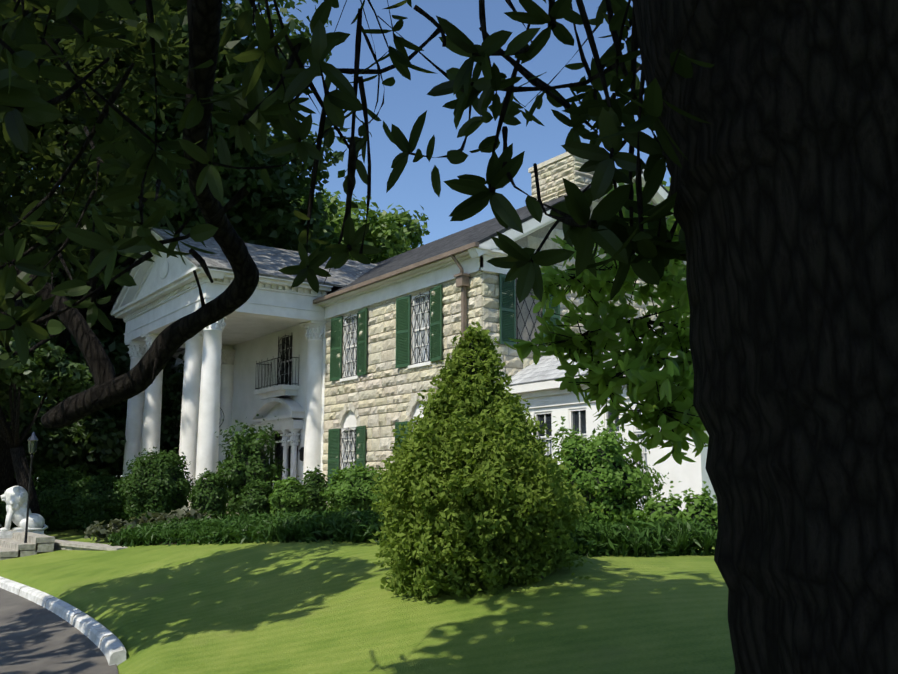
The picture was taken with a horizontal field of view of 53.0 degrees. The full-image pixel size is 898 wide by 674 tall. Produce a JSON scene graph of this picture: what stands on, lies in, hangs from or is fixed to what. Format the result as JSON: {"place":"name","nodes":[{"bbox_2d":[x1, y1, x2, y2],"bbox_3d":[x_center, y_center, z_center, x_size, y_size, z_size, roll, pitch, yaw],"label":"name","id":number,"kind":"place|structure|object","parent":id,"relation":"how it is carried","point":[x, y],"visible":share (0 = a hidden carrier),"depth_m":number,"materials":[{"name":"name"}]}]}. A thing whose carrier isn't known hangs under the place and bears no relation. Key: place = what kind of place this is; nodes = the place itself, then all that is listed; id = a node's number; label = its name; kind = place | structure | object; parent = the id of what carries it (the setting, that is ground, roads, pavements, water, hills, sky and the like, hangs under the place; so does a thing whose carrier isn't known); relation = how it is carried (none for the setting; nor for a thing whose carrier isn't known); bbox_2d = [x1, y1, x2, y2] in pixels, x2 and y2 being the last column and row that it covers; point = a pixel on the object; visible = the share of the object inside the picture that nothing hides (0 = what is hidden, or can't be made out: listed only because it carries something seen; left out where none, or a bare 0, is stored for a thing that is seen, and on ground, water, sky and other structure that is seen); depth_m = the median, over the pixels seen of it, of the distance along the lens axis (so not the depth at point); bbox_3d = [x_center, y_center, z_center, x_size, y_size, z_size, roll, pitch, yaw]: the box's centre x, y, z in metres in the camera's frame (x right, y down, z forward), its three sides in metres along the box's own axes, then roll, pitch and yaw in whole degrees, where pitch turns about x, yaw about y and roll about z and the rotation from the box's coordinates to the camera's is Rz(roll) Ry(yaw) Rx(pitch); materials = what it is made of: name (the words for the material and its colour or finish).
{"place":"outdoors","nodes":[
{"label":"outdoors","id":0,"kind":"place"},
{"bbox_2d":[0,588,117,673],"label":"driveway","id":1,"kind":"structure","parent":0,"point":[35,638],"depth_m":10.40,"materials":[{"name":"grey asphalt"}]},
{"bbox_2d":[0,576,125,665],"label":"drive kerb","id":2,"kind":"structure","parent":1,"relation":"on","point":[106,642],"depth_m":11.29,"materials":[{"name":"white concrete"}]},
{"bbox_2d":[29,0,670,477],"label":"sky","id":3,"kind":"structure","parent":0,"point":[406,100],"materials":[{"name":"blue"}]},
{"bbox_2d":[0,519,734,673],"bbox_3d":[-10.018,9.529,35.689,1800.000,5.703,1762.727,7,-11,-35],"label":"lawn","id":4,"kind":"structure","parent":0,"point":[310,607],"depth_m":8.81,"materials":[{"name":"green plant"}]},
{"bbox_2d":[0,493,17,529],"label":"dark shrub","id":5,"kind":"object","parent":4,"relation":"on","point":[3,511],"visible":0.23,"depth_m":24.12,"materials":[{"name":"green plant"}]},
{"bbox_2d":[0,374,47,428],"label":"tree","id":6,"kind":"object","parent":4,"relation":"on","point":[26,396],"visible":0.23,"depth_m":26.75,"materials":[{"name":"green plant"}]},
{"bbox_2d":[24,432,38,542],"bbox_3d":[-9.623,3.559,20.655,0.240,2.770,0.240,2,-10,-13],"label":"lamp post","id":7,"kind":"object","parent":4,"relation":"on","point":[33,439],"visible":0.79,"depth_m":20.73,"materials":[{"name":"black metal"}]},
{"bbox_2d":[0,335,94,533],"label":"tree","id":8,"kind":"object","parent":4,"relation":"on","point":[48,368],"visible":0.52,"depth_m":23.01,"materials":[{"name":"green plant"}]},
{"bbox_2d":[14,389,81,481],"bbox_3d":[-17.082,3.522,32.555,7.578,6.849,7.849,2,-10,-15],"label":"tree","id":9,"kind":"object","parent":4,"relation":"on","point":[38,428],"visible":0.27,"depth_m":31.37,"materials":[{"name":"green plant"}]},
{"bbox_2d":[33,463,90,531],"bbox_3d":[-11.272,4.689,26.202,2.248,2.040,2.285,7,-11,-35],"label":"dark shrub","id":10,"kind":"object","parent":4,"relation":"on","point":[54,483],"visible":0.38,"depth_m":25.63,"materials":[{"name":"green plant"}]},
{"bbox_2d":[0,532,127,559],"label":"walkway","id":11,"kind":"structure","parent":4,"relation":"on","point":[15,546],"depth_m":20.17,"materials":[{"name":"stone"}]},
{"bbox_2d":[0,486,47,537],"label":"lion statue","id":12,"kind":"object","parent":11,"relation":"on","point":[15,498],"visible":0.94,"depth_m":22.48,"materials":[{"name":"white stone"}]},
{"bbox_2d":[13,355,126,487],"bbox_3d":[-16.077,3.579,34.080,9.007,6.729,8.936,7,-11,-35],"label":"tree","id":13,"kind":"object","parent":4,"relation":"on","point":[99,440],"visible":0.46,"depth_m":32.52,"materials":[{"name":"green plant"}]},
{"bbox_2d":[24,217,138,394],"bbox_3d":[-20.092,0.499,39.554,15.334,14.641,13.420,-1,-9,8],"label":"tree","id":14,"kind":"object","parent":4,"relation":"on","point":[31,299],"visible":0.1,"depth_m":37.75,"materials":[{"name":"green plant"}]},
{"bbox_2d":[48,471,129,531],"bbox_3d":[-9.633,4.534,24.683,2.418,1.708,2.259,-1,-9,4],"label":"dark shrub","id":15,"kind":"object","parent":4,"relation":"on","point":[84,503],"visible":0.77,"depth_m":24.02,"materials":[{"name":"green plant"}]},
{"bbox_2d":[29,216,182,409],"bbox_3d":[-18.234,1.672,43.300,17.106,12.607,15.958,7,-11,-35],"label":"tree","id":16,"kind":"object","parent":4,"relation":"on","point":[64,276],"depth_m":38.41,"materials":[{"name":"green plant"}]},
{"bbox_2d":[39,327,183,477],"bbox_3d":[-14.330,3.107,39.924,10.311,8.693,10.971,7,-11,-35],"label":"tree","id":17,"kind":"object","parent":4,"relation":"on","point":[169,436],"visible":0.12,"depth_m":37.94,"materials":[{"name":"green plant"}]},
{"bbox_2d":[84,506,212,541],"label":"caladiums","id":18,"kind":"object","parent":4,"relation":"on","point":[101,532],"visible":0.54,"depth_m":21.11,"materials":[{"name":"green plant"}]},
{"bbox_2d":[113,447,195,522],"bbox_3d":[-7.558,3.940,23.411,2.126,2.165,2.291,7,-11,-35],"label":"box shrub","id":19,"kind":"object","parent":4,"relation":"on","point":[159,483],"visible":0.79,"depth_m":22.88,"materials":[{"name":"green plant"}]},
{"bbox_2d":[0,0,331,495],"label":"tree","id":20,"kind":"object","parent":4,"relation":"on","point":[233,10],"visible":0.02,"depth_m":33.26,"materials":[{"name":"green plant"}]},
{"bbox_2d":[25,187,320,259],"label":"tree","id":21,"kind":"object","parent":4,"relation":"on","point":[165,225],"visible":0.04,"depth_m":43.26,"materials":[{"name":"green plant"}]},
{"bbox_2d":[0,0,347,468],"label":"tree","id":22,"kind":"object","parent":4,"relation":"on","point":[294,173],"visible":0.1,"depth_m":36.75,"materials":[{"name":"green plant"}]},
{"bbox_2d":[187,468,229,518],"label":"box shrub","id":23,"kind":"object","parent":4,"relation":"on","point":[209,495],"visible":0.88,"depth_m":22.52,"materials":[{"name":"green plant"}]},
{"bbox_2d":[106,505,387,546],"bbox_3d":[-3.662,3.542,16.141,1.663,1.208,11.008,8,-12,-38],"label":"liriope","id":24,"kind":"object","parent":4,"relation":"on","point":[358,526],"visible":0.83,"depth_m":14.81,"materials":[{"name":"green plant"}]},
{"bbox_2d":[214,414,289,516],"bbox_3d":[-5.532,3.696,25.019,1.956,3.234,2.174,-1,-9,8],"label":"camellia shrub","id":25,"kind":"object","parent":4,"relation":"on","point":[246,462],"visible":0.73,"depth_m":24.64,"materials":[{"name":"green plant"}]},
{"bbox_2d":[265,188,429,263],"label":"tree","id":26,"kind":"object","parent":4,"relation":"on","point":[386,236],"visible":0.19,"depth_m":47.11,"materials":[{"name":"green plant"}]},
{"bbox_2d":[110,152,716,526],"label":"house","id":27,"kind":"structure","parent":4,"relation":"on","point":[341,368],"depth_m":26.65,"materials":[{"name":"stone"}]},
{"bbox_2d":[0,0,897,673],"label":"magnolia tree","id":28,"kind":"object","parent":4,"relation":"on","point":[772,124],"visible":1,"depth_m":2.66,"materials":[{"name":"green plant"}]},
{"bbox_2d":[369,321,580,600],"bbox_3d":[0.229,1.500,9.850,2.415,3.252,2.473,7,-11,-35],"label":"conical shrub","id":29,"kind":"object","parent":4,"relation":"on","point":[467,504],"depth_m":9.12,"materials":[{"name":"green plant"}]},
{"bbox_2d":[522,420,602,578],"bbox_3d":[0.969,1.806,9.812,1.395,1.768,1.306,-1,-9,3],"label":"juniper shrub","id":30,"kind":"object","parent":4,"relation":"on","point":[583,510],"visible":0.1,"depth_m":9.46,"materials":[{"name":"green plant"}]},
{"bbox_2d":[504,183,708,464],"bbox_3d":[1.340,0.654,5.736,1.732,3.219,1.548,7,-11,-35],"label":"young broadleaf tree","id":31,"kind":"object","parent":4,"relation":"on","point":[666,406],"visible":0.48,"depth_m":5.74,"materials":[{"name":"green plant"}]},
{"bbox_2d":[563,513,717,556],"bbox_3d":[2.311,2.592,11.318,3.109,0.793,1.272,3,-10,-17],"label":"liriope","id":32,"kind":"object","parent":4,"relation":"on","point":[622,539],"visible":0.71,"depth_m":11.08,"materials":[{"name":"green plant"}]},
{"bbox_2d":[661,177,670,190],"bbox_3d":[17.003,-0.393,42.011,20.878,16.263,19.653,-2,-10,12],"label":"tree","id":33,"kind":"object","parent":4,"relation":"on","point":[664,184],"depth_m":39.67,"materials":[{"name":"green plant"}]},
{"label":"bed mulch","id":34,"kind":"object","parent":4,"relation":"on","visible":0},
{"bbox_2d":[236,477,272,516],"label":"bush","id":35,"kind":"object","parent":34,"relation":"on","point":[255,493],"visible":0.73,"depth_m":21.83,"materials":[{"name":"green plant"}]},
{"bbox_2d":[265,475,311,517],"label":"bush","id":36,"kind":"object","parent":34,"relation":"on","point":[289,495],"visible":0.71,"depth_m":21.44,"materials":[{"name":"green plant"}]},
{"bbox_2d":[301,465,328,513],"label":"bush","id":37,"kind":"object","parent":34,"relation":"on","point":[314,484],"visible":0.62,"depth_m":22.60,"materials":[{"name":"green plant"}]},
{"bbox_2d":[319,461,379,515],"bbox_3d":[-2.097,3.579,20.506,1.544,1.482,1.696,-7,-12,36],"label":"bush","id":38,"kind":"object","parent":34,"relation":"on","point":[351,488],"visible":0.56,"depth_m":20.08,"materials":[{"name":"green plant"}]},
{"bbox_2d":[366,466,393,508],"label":"azalea shrub","id":39,"kind":"object","parent":34,"relation":"on","point":[375,498],"visible":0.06,"depth_m":18.94,"materials":[{"name":"green plant"}]},
{"bbox_2d":[551,416,673,527],"bbox_3d":[2.472,2.377,14.999,2.440,2.138,2.266,2,-10,-13],"label":"shrub","id":40,"kind":"object","parent":34,"relation":"on","point":[609,474],"visible":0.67,"depth_m":14.46,"materials":[{"name":"green plant"}]},
{"bbox_2d":[627,490,682,534],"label":"shrub","id":41,"kind":"object","parent":34,"relation":"on","point":[653,510],"visible":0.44,"depth_m":13.67,"materials":[{"name":"green plant"}]},
{"bbox_2d":[676,481,717,534],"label":"shrub","id":42,"kind":"object","parent":34,"relation":"on","point":[704,504],"visible":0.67,"depth_m":13.02,"materials":[{"name":"green plant"}]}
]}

